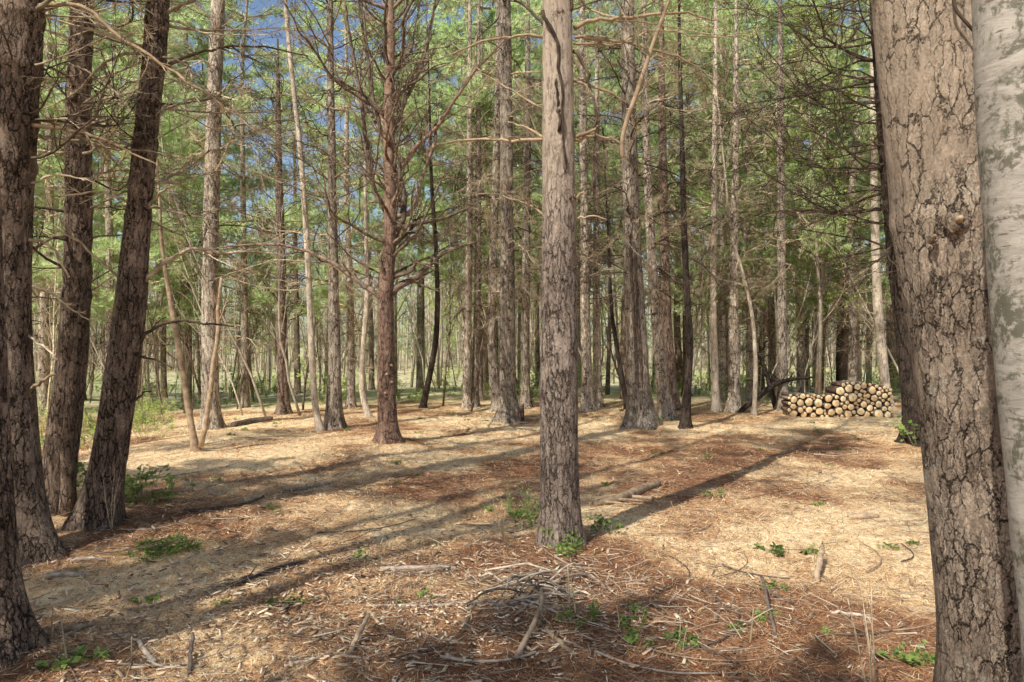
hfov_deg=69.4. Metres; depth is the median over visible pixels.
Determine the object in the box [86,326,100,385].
sapling
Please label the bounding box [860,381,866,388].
cut log
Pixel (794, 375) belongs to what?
shrub
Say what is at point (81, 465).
green plant
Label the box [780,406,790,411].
cut log
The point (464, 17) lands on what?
pine tree
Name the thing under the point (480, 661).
stick
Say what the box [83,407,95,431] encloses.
shrub
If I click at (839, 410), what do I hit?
cut log
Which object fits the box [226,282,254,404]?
sapling
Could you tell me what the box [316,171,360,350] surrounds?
leafless tree
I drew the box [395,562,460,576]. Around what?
stick
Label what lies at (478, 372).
sapling
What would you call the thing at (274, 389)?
shrub
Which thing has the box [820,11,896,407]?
pine tree
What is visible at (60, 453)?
pine tree
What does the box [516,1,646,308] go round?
pine tree
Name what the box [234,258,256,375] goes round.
leafless tree
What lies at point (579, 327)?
pine tree
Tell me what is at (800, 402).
cut log
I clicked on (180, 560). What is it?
stick
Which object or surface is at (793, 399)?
cut log
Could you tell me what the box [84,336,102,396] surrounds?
sapling
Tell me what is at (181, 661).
stick
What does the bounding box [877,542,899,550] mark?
green plant
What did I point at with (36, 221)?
pine tree
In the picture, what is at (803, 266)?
leafless tree
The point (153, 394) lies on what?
shrub
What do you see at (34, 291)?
sapling
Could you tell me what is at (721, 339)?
pine tree
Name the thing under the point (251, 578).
stick
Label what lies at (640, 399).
pine tree
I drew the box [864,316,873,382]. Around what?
sapling
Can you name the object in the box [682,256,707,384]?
leafless tree
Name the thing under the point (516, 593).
stick
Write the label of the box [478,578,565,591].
stick
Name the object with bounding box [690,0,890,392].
pine tree
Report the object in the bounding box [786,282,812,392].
sapling
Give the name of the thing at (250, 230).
leafless tree
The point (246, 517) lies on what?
stick
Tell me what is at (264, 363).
sapling
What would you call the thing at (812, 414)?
cut log
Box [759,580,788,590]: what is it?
green plant
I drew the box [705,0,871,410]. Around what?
pine tree
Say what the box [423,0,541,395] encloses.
pine tree
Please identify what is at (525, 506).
green plant
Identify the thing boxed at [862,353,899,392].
shrub
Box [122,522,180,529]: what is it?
stick
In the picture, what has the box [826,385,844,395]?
cut log
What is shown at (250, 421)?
fallen log
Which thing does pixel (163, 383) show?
pine tree
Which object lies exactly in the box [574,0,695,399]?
pine tree
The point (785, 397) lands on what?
cut log
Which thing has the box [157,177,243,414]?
sapling
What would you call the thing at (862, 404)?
cut log
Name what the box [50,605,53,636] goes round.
cut sapling
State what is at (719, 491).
green plant
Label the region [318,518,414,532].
stick
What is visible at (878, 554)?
stick
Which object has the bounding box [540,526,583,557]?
green plant
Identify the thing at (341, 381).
shrub
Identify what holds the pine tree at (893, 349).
on the ground
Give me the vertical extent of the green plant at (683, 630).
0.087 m
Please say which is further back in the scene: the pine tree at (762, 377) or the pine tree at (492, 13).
the pine tree at (762, 377)
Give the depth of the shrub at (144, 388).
34.40 m
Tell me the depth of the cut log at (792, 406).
15.39 m
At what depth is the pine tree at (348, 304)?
18.27 m
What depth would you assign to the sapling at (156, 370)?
18.47 m
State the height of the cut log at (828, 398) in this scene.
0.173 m
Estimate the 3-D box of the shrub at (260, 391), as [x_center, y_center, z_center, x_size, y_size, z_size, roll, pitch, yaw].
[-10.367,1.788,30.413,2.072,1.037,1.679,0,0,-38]
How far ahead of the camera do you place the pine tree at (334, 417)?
13.14 m
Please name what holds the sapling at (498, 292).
on the ground
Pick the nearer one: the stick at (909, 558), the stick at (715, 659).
the stick at (715, 659)
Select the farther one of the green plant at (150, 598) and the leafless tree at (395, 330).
the leafless tree at (395, 330)
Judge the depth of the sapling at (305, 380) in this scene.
18.60 m
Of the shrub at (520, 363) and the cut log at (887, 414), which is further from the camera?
the shrub at (520, 363)
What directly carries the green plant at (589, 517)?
on the ground
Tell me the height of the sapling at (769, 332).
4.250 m
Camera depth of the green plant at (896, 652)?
3.69 m
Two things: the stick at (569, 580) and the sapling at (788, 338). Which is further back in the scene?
the sapling at (788, 338)
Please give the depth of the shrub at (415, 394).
19.25 m
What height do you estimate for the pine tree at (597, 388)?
11.222 m
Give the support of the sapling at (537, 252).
on the ground
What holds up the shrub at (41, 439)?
on the ground
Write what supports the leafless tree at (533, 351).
on the ground
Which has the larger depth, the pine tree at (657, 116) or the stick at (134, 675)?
the pine tree at (657, 116)
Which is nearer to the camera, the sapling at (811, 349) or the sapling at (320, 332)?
the sapling at (811, 349)
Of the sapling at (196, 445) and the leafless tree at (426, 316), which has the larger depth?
the leafless tree at (426, 316)
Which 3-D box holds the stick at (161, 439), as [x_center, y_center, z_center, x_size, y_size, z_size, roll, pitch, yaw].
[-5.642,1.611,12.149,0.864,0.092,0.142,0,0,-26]
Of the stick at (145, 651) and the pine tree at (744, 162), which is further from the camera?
the pine tree at (744, 162)
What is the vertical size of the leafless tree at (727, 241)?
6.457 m
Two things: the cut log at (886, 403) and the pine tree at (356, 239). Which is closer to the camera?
the cut log at (886, 403)
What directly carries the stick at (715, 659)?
on the ground
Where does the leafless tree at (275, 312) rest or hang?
on the ground
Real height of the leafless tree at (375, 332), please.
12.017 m
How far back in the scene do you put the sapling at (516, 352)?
23.19 m
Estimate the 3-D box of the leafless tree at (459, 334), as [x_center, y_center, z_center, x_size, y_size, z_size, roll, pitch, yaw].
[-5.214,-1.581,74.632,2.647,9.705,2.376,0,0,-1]
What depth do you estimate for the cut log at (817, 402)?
15.36 m
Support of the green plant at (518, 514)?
on the ground
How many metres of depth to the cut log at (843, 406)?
15.36 m
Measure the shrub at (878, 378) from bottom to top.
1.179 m
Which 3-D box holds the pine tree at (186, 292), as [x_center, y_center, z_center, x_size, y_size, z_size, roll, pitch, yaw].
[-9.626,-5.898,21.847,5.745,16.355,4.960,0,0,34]
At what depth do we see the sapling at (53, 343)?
17.36 m
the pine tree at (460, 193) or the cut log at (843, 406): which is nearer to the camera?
the cut log at (843, 406)
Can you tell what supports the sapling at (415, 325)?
on the ground
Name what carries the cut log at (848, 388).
on the cut log at (851, 397)
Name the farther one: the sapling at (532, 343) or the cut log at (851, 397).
the sapling at (532, 343)
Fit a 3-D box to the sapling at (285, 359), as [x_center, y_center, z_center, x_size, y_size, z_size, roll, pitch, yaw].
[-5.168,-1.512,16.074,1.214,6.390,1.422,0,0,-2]
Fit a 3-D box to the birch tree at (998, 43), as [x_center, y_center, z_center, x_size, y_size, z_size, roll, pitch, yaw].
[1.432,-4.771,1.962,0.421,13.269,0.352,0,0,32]
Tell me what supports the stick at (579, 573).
on the ground
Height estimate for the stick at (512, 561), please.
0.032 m
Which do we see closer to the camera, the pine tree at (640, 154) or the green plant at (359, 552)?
the green plant at (359, 552)
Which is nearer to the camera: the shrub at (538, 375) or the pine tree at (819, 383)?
the pine tree at (819, 383)
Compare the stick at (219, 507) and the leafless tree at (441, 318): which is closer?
the stick at (219, 507)
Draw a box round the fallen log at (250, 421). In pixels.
[230,416,272,426]
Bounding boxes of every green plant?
[34,646,82,670]
[51,644,109,670]
[75,462,86,497]
[77,461,85,482]
[87,464,190,507]
[125,458,154,486]
[127,486,171,503]
[129,589,159,603]
[135,531,185,555]
[209,476,221,480]
[212,596,230,605]
[261,597,283,607]
[266,504,280,508]
[282,591,302,604]
[352,550,367,559]
[415,587,433,598]
[481,504,495,511]
[490,483,534,517]
[505,493,538,528]
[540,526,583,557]
[556,600,600,628]
[559,534,581,549]
[584,512,604,518]
[590,514,624,534]
[619,407,640,418]
[620,602,648,628]
[623,627,653,649]
[663,627,687,648]
[672,631,700,647]
[702,489,724,497]
[727,622,745,634]
[750,609,778,622]
[753,542,785,556]
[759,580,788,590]
[799,543,818,554]
[811,499,826,505]
[822,626,839,636]
[875,641,914,663]
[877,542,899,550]
[892,413,918,446]
[900,640,934,668]
[906,538,919,545]
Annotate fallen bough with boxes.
[98,534,207,562]
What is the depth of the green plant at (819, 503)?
7.20 m
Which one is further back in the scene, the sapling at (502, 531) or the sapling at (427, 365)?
the sapling at (427, 365)
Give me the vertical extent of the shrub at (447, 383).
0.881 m
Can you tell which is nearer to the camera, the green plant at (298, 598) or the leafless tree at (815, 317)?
the green plant at (298, 598)
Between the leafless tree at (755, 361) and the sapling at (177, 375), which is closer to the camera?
the leafless tree at (755, 361)
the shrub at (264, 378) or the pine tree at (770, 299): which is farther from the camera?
the shrub at (264, 378)
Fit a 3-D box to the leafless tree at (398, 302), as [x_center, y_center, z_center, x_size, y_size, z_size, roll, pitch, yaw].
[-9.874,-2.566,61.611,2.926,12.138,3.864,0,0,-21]
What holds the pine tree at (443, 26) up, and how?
on the ground
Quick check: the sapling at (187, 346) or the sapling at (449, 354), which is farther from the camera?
the sapling at (449, 354)
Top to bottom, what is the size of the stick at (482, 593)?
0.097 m
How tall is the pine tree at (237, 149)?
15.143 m
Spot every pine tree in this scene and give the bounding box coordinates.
[0,0,153,667]
[0,0,260,565]
[23,0,314,530]
[32,0,144,415]
[32,0,233,516]
[32,0,265,376]
[32,10,62,367]
[32,36,64,349]
[32,37,98,320]
[34,7,128,399]
[37,3,223,410]
[42,2,177,380]
[58,1,203,376]
[94,0,284,408]
[114,0,335,429]
[118,0,304,361]
[119,0,341,407]
[137,66,227,398]
[174,23,255,315]
[203,0,449,429]
[219,23,344,414]
[220,0,528,444]
[247,23,353,393]
[253,0,451,407]
[292,0,465,393]
[323,39,409,389]
[355,0,513,391]
[377,0,611,400]
[381,0,540,408]
[386,0,767,550]
[396,0,542,390]
[414,0,540,407]
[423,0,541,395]
[424,5,524,386]
[426,0,600,423]
[431,0,542,411]
[433,0,541,368]
[445,0,618,408]
[457,0,593,386]
[459,0,592,390]
[492,0,641,386]
[513,0,658,394]
[514,0,734,429]
[515,1,691,411]
[515,62,540,386]
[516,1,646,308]
[533,4,667,407]
[534,54,620,388]
[538,0,743,419]
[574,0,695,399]
[577,0,762,393]
[587,0,754,411]
[588,0,845,400]
[592,61,658,303]
[609,2,741,393]
[620,0,771,395]
[640,0,788,412]
[652,0,802,412]
[652,0,806,393]
[658,0,821,391]
[667,0,879,397]
[669,0,852,400]
[683,0,920,446]
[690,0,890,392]
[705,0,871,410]
[729,11,802,390]
[750,0,896,380]
[768,26,864,388]
[789,140,834,386]
[793,18,890,380]
[794,18,894,361]
[816,14,881,380]
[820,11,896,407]
[829,43,891,382]
[854,25,891,383]
[858,57,892,310]
[870,0,1020,681]
[881,215,899,387]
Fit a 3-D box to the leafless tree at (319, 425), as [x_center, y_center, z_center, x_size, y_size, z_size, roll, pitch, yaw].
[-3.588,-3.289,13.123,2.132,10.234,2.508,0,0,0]
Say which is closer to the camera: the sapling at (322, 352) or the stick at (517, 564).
the stick at (517, 564)
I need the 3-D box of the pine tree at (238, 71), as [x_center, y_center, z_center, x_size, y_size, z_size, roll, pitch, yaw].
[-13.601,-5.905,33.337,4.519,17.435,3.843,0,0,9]
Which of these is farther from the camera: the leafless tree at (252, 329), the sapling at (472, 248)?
the leafless tree at (252, 329)
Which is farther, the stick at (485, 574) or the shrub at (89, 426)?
the shrub at (89, 426)
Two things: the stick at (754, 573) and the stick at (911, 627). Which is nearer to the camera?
the stick at (911, 627)
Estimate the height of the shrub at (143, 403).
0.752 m
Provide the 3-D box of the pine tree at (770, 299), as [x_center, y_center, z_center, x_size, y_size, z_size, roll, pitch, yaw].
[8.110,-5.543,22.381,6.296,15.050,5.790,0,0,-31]
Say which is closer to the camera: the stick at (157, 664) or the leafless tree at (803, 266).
the stick at (157, 664)
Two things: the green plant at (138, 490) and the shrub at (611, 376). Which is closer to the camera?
the green plant at (138, 490)
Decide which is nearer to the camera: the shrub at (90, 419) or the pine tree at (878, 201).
the shrub at (90, 419)
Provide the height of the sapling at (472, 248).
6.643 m
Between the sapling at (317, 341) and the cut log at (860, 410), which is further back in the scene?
the sapling at (317, 341)
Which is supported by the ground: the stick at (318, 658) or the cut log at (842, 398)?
the stick at (318, 658)
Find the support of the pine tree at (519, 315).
on the ground
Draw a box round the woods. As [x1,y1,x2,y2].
[32,199,885,372]
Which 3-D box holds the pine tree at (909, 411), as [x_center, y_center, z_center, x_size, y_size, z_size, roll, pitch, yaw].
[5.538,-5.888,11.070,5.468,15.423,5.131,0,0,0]
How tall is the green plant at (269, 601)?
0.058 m
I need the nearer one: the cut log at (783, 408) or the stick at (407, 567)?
the stick at (407, 567)
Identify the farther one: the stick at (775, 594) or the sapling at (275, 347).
the sapling at (275, 347)
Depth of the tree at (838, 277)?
20.93 m
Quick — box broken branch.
[620,0,670,157]
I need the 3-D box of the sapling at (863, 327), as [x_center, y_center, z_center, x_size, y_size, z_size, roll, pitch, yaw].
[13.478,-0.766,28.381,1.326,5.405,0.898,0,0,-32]
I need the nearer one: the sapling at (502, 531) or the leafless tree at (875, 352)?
the sapling at (502, 531)
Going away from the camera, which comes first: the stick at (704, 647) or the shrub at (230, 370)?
the stick at (704, 647)
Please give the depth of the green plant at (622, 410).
13.52 m
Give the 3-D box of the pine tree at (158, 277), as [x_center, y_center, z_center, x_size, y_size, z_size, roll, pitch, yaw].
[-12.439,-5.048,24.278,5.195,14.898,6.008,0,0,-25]
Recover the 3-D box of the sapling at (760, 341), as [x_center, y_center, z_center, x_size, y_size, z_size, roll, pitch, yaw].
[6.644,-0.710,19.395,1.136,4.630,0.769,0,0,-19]
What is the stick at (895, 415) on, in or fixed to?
on the ground
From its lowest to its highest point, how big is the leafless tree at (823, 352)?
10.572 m
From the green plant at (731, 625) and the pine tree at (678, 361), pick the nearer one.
the green plant at (731, 625)
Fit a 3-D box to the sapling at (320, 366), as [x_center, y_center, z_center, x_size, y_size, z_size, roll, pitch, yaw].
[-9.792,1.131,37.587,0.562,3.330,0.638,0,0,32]
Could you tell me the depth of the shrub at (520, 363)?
23.79 m
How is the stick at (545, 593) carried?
on the ground
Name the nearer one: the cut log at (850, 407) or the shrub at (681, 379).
the cut log at (850, 407)
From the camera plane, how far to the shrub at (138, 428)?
12.56 m
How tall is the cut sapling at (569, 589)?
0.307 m
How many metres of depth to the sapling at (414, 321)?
23.54 m
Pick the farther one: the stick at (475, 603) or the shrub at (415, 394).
the shrub at (415, 394)
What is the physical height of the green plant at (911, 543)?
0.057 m
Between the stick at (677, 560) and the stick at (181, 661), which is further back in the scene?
the stick at (677, 560)
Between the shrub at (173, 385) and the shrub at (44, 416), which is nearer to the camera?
the shrub at (44, 416)
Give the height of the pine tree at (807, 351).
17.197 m
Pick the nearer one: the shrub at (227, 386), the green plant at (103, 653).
the green plant at (103, 653)
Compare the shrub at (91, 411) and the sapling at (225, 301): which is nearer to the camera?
the shrub at (91, 411)
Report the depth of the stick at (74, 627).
3.92 m
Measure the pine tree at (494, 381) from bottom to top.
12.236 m
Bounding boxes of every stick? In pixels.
[42,571,85,578]
[44,647,78,681]
[57,622,93,631]
[67,556,105,561]
[117,599,170,610]
[117,637,252,665]
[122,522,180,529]
[133,670,136,681]
[134,471,199,478]
[136,639,156,662]
[139,435,188,442]
[147,659,199,668]
[161,549,197,567]
[183,495,264,511]
[187,632,194,674]
[211,509,288,518]
[228,560,306,587]
[281,482,330,491]
[284,651,386,666]
[305,527,372,547]
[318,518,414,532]
[347,613,369,654]
[366,599,538,608]
[380,563,455,570]
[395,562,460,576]
[405,621,427,659]
[418,618,469,654]
[440,651,537,662]
[460,520,519,525]
[464,588,526,604]
[466,598,504,610]
[478,572,501,580]
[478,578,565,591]
[481,569,533,580]
[482,572,554,589]
[487,562,557,571]
[490,578,529,597]
[501,574,521,595]
[506,545,534,571]
[506,575,538,603]
[506,581,567,592]
[506,589,585,601]
[507,592,566,606]
[511,569,580,583]
[512,578,539,590]
[513,583,543,656]
[517,586,571,597]
[518,575,536,595]
[521,599,573,619]
[522,569,546,577]
[522,577,570,592]
[524,640,584,652]
[527,597,566,610]
[528,579,553,595]
[535,573,592,593]
[540,546,641,580]
[544,628,575,655]
[546,562,587,584]
[549,585,566,598]
[553,581,602,601]
[559,568,607,586]
[572,607,665,616]
[584,570,610,588]
[594,650,717,673]
[641,523,711,533]
[646,648,789,660]
[654,550,689,576]
[678,612,738,662]
[681,611,739,649]
[703,582,722,621]
[717,552,747,576]
[722,564,789,579]
[760,575,776,635]
[760,587,793,603]
[813,545,824,583]
[829,610,877,621]
[834,623,909,635]
[847,513,878,518]
[859,541,881,571]
[881,620,935,631]
[891,412,900,417]
[901,543,913,561]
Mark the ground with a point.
(434, 397)
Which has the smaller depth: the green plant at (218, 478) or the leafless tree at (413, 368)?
the green plant at (218, 478)
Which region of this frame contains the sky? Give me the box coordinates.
[33,0,884,347]
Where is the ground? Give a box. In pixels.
[0,347,935,681]
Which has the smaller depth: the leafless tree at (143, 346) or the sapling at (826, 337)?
the sapling at (826, 337)
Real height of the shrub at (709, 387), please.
1.328 m
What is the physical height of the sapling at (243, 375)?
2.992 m
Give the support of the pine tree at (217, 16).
on the ground
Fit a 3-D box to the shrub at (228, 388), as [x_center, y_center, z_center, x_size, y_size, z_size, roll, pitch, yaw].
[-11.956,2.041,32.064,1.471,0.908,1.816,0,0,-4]
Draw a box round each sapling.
[32,242,87,416]
[34,204,60,349]
[35,169,63,424]
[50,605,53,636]
[61,619,67,659]
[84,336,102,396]
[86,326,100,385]
[87,322,101,402]
[89,328,104,374]
[102,464,120,528]
[125,137,230,451]
[131,636,132,653]
[133,78,266,416]
[139,280,166,415]
[144,277,166,414]
[147,171,194,412]
[156,256,201,396]
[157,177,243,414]
[174,306,194,413]
[174,340,192,394]
[187,316,200,411]
[194,325,201,375]
[219,242,235,342]
[221,163,276,346]
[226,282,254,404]
[227,234,259,401]
[233,164,272,396]
[233,311,266,397]
[235,305,262,408]
[236,313,254,401]
[241,137,302,415]
[247,231,268,395]
[257,283,290,373]
[258,304,273,395]
[259,325,271,377]
[264,286,272,390]
[288,315,307,368]
[290,141,371,397]
[298,274,325,409]
[303,275,326,365]
[303,314,327,392]
[314,317,323,370]
[315,340,326,384]
[325,119,420,401]
[341,274,378,364]
[365,330,377,372]
[399,244,424,384]
[399,278,436,378]
[412,149,473,369]
[422,282,448,391]
[424,270,447,359]
[425,347,435,390]
[432,146,474,405]
[438,147,497,333]
[439,315,455,385]
[471,275,497,410]
[489,480,509,537]
[496,171,522,378]
[513,162,580,355]
[515,314,520,392]
[530,236,539,367]
[530,294,539,387]
[567,565,570,609]
[571,577,576,617]
[591,271,611,365]
[600,297,619,380]
[675,265,706,396]
[681,108,743,404]
[689,167,725,379]
[692,336,707,372]
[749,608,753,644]
[754,244,775,365]
[755,229,774,401]
[761,233,819,402]
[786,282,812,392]
[786,299,795,372]
[800,131,898,373]
[804,261,832,392]
[809,216,842,392]
[822,322,834,382]
[834,576,884,681]
[860,270,891,381]
[861,271,871,380]
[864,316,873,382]
[866,226,894,335]
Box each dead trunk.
[728,342,796,408]
[735,352,812,412]
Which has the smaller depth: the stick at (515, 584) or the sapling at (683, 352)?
the stick at (515, 584)
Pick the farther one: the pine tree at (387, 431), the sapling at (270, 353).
the sapling at (270, 353)
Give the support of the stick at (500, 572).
on the ground
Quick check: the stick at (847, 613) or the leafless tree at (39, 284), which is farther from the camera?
the leafless tree at (39, 284)
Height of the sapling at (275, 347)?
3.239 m
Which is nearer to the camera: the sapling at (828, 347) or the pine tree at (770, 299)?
the pine tree at (770, 299)
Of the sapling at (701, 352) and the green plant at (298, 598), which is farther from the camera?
the sapling at (701, 352)
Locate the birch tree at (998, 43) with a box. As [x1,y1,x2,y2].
[971,0,1023,681]
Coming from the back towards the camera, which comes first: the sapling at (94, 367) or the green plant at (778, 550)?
the sapling at (94, 367)
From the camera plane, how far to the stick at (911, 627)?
4.02 m
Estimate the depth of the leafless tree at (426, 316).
55.97 m
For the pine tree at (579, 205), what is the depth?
30.61 m
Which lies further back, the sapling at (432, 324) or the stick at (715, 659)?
the sapling at (432, 324)
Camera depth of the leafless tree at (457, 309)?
50.36 m
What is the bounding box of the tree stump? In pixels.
[516,403,523,421]
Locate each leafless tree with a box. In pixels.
[32,153,59,351]
[32,289,38,361]
[33,0,125,302]
[33,257,62,390]
[37,98,62,308]
[88,157,118,395]
[90,152,118,373]
[124,141,193,399]
[142,259,153,384]
[151,90,237,397]
[202,236,250,391]
[219,64,285,396]
[232,157,302,390]
[232,264,267,364]
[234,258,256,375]
[242,0,365,431]
[251,211,275,387]
[253,244,301,353]
[255,285,276,376]
[258,273,273,383]
[261,246,292,357]
[276,250,303,375]
[297,134,358,392]
[299,226,325,390]
[315,2,425,417]
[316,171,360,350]
[340,256,359,376]
[354,273,361,364]
[356,1,434,389]
[361,255,378,349]
[372,26,473,407]
[373,281,377,359]
[397,108,465,388]
[397,247,408,350]
[397,295,414,374]
[400,161,447,386]
[415,193,463,385]
[415,276,446,364]
[416,227,447,383]
[424,225,462,385]
[430,245,462,373]
[433,265,460,377]
[434,233,463,357]
[451,289,462,363]
[453,287,473,374]
[530,281,540,373]
[576,55,648,394]
[576,128,643,408]
[577,173,622,391]
[590,249,614,349]
[599,266,620,383]
[615,0,743,428]
[640,2,706,391]
[644,215,704,343]
[670,61,791,415]
[681,217,710,385]
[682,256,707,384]
[693,252,717,382]
[695,163,754,372]
[698,237,741,334]
[748,140,817,398]
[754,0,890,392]
[774,54,867,392]
[786,285,796,369]
[786,294,795,372]
[787,108,857,313]
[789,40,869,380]
[790,142,834,354]
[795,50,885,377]
[817,170,886,388]
[826,302,835,380]
[873,330,876,369]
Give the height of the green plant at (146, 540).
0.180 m
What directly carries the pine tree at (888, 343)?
on the ground
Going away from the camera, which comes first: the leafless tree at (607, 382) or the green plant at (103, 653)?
the green plant at (103, 653)
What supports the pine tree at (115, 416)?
on the ground
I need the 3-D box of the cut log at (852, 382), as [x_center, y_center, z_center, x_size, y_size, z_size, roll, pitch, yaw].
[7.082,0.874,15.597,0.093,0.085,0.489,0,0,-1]
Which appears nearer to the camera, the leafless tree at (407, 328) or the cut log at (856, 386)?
the cut log at (856, 386)
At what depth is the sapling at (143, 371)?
17.92 m
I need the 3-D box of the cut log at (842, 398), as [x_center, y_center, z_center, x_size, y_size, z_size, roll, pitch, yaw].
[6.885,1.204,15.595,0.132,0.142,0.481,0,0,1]
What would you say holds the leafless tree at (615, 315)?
on the ground
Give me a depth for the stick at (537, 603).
4.25 m
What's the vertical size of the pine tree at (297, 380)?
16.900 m
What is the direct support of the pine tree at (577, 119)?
on the ground
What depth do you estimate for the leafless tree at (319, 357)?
47.07 m
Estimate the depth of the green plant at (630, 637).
3.90 m
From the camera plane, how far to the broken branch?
5.19 m
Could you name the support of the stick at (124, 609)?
on the ground
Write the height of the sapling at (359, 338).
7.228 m
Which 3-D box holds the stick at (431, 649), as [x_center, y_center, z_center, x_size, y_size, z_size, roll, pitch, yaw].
[-0.322,1.570,3.936,0.086,0.023,0.512,0,0,27]
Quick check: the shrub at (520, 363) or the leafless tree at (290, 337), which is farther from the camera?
the leafless tree at (290, 337)
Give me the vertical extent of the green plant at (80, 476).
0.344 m
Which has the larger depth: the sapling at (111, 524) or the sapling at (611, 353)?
the sapling at (611, 353)
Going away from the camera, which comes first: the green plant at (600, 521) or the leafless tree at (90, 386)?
the green plant at (600, 521)
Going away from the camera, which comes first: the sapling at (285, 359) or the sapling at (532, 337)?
the sapling at (285, 359)
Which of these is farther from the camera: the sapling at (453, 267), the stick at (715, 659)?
the sapling at (453, 267)
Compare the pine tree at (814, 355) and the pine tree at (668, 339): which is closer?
the pine tree at (668, 339)
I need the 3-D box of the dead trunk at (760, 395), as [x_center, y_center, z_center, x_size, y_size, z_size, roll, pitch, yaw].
[5.965,0.927,16.428,1.098,1.390,2.175,0,0,44]
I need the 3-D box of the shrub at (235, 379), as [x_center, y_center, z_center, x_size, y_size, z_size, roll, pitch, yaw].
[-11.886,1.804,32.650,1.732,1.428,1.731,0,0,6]
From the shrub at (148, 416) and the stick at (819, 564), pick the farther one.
the shrub at (148, 416)
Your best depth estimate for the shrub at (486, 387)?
20.75 m
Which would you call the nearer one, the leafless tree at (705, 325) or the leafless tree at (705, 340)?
the leafless tree at (705, 325)
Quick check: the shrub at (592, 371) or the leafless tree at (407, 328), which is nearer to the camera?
the shrub at (592, 371)
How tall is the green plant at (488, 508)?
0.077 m
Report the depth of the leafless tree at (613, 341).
53.71 m
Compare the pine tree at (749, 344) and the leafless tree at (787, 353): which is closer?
the pine tree at (749, 344)
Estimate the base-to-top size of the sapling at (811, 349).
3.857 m
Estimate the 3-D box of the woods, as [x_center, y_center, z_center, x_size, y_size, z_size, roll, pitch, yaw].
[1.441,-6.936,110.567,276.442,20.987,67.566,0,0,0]
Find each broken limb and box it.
[592,480,660,506]
[631,494,654,500]
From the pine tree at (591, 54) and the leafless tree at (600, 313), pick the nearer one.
the pine tree at (591, 54)
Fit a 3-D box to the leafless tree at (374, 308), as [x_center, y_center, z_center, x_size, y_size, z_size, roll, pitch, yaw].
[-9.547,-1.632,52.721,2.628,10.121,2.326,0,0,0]
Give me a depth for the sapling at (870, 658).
3.23 m
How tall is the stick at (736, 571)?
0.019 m
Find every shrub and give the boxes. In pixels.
[37,399,89,435]
[38,403,95,450]
[39,420,90,444]
[40,435,43,450]
[80,425,94,443]
[81,422,95,432]
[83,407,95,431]
[84,406,97,417]
[131,395,179,433]
[132,395,183,430]
[132,400,177,439]
[134,392,163,414]
[134,405,163,425]
[141,416,172,425]
[142,385,168,409]
[143,379,173,395]
[144,371,180,393]
[144,396,185,413]
[167,377,180,392]
[178,391,233,409]
[200,366,269,398]
[219,366,260,395]
[219,381,249,396]
[220,379,240,396]
[249,372,276,395]
[252,368,290,390]
[271,385,297,394]
[296,351,366,405]
[307,359,357,392]
[372,381,406,393]
[396,387,422,402]
[421,368,471,395]
[425,365,459,383]
[433,364,462,381]
[453,354,490,397]
[489,364,539,402]
[497,349,539,383]
[530,360,539,384]
[578,354,616,392]
[578,358,605,390]
[650,367,678,392]
[653,364,698,394]
[677,381,709,395]
[693,354,765,402]
[726,375,763,395]
[788,369,812,390]
[806,354,835,389]
[861,359,898,389]
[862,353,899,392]
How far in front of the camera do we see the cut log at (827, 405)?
15.37 m
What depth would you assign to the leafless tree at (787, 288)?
18.45 m
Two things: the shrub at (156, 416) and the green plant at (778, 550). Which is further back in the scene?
the shrub at (156, 416)
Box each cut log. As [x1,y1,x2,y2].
[779,395,790,399]
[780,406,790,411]
[781,400,790,404]
[782,403,796,409]
[782,409,797,416]
[783,395,797,402]
[792,406,802,412]
[793,392,805,398]
[795,398,803,406]
[797,397,812,405]
[797,411,806,416]
[803,406,812,412]
[807,412,815,417]
[812,398,822,406]
[812,407,823,414]
[821,393,832,401]
[821,401,830,408]
[822,408,835,415]
[825,399,839,407]
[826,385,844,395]
[830,406,842,414]
[831,381,845,386]
[835,409,851,417]
[837,395,845,401]
[839,404,846,409]
[841,380,854,384]
[843,384,852,392]
[845,392,857,401]
[845,403,854,410]
[852,383,860,389]
[854,407,864,414]
[857,400,866,407]
[857,411,869,416]
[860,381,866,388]
[863,386,875,393]
[863,404,872,411]
[867,394,877,401]
[870,409,883,417]
[872,400,881,407]
[877,406,886,410]
[879,393,887,398]
[882,401,889,405]
[883,411,890,417]
[886,406,892,411]
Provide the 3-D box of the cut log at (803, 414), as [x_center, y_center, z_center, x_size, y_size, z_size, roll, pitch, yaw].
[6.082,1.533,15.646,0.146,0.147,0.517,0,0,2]
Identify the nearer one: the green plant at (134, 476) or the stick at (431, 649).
the stick at (431, 649)
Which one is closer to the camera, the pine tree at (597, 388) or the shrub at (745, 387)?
the pine tree at (597, 388)
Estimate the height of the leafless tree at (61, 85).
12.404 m
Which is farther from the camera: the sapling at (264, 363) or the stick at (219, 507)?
the sapling at (264, 363)
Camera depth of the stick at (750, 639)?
3.92 m
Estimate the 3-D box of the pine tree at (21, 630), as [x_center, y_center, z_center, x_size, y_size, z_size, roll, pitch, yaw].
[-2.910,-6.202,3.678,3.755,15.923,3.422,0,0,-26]

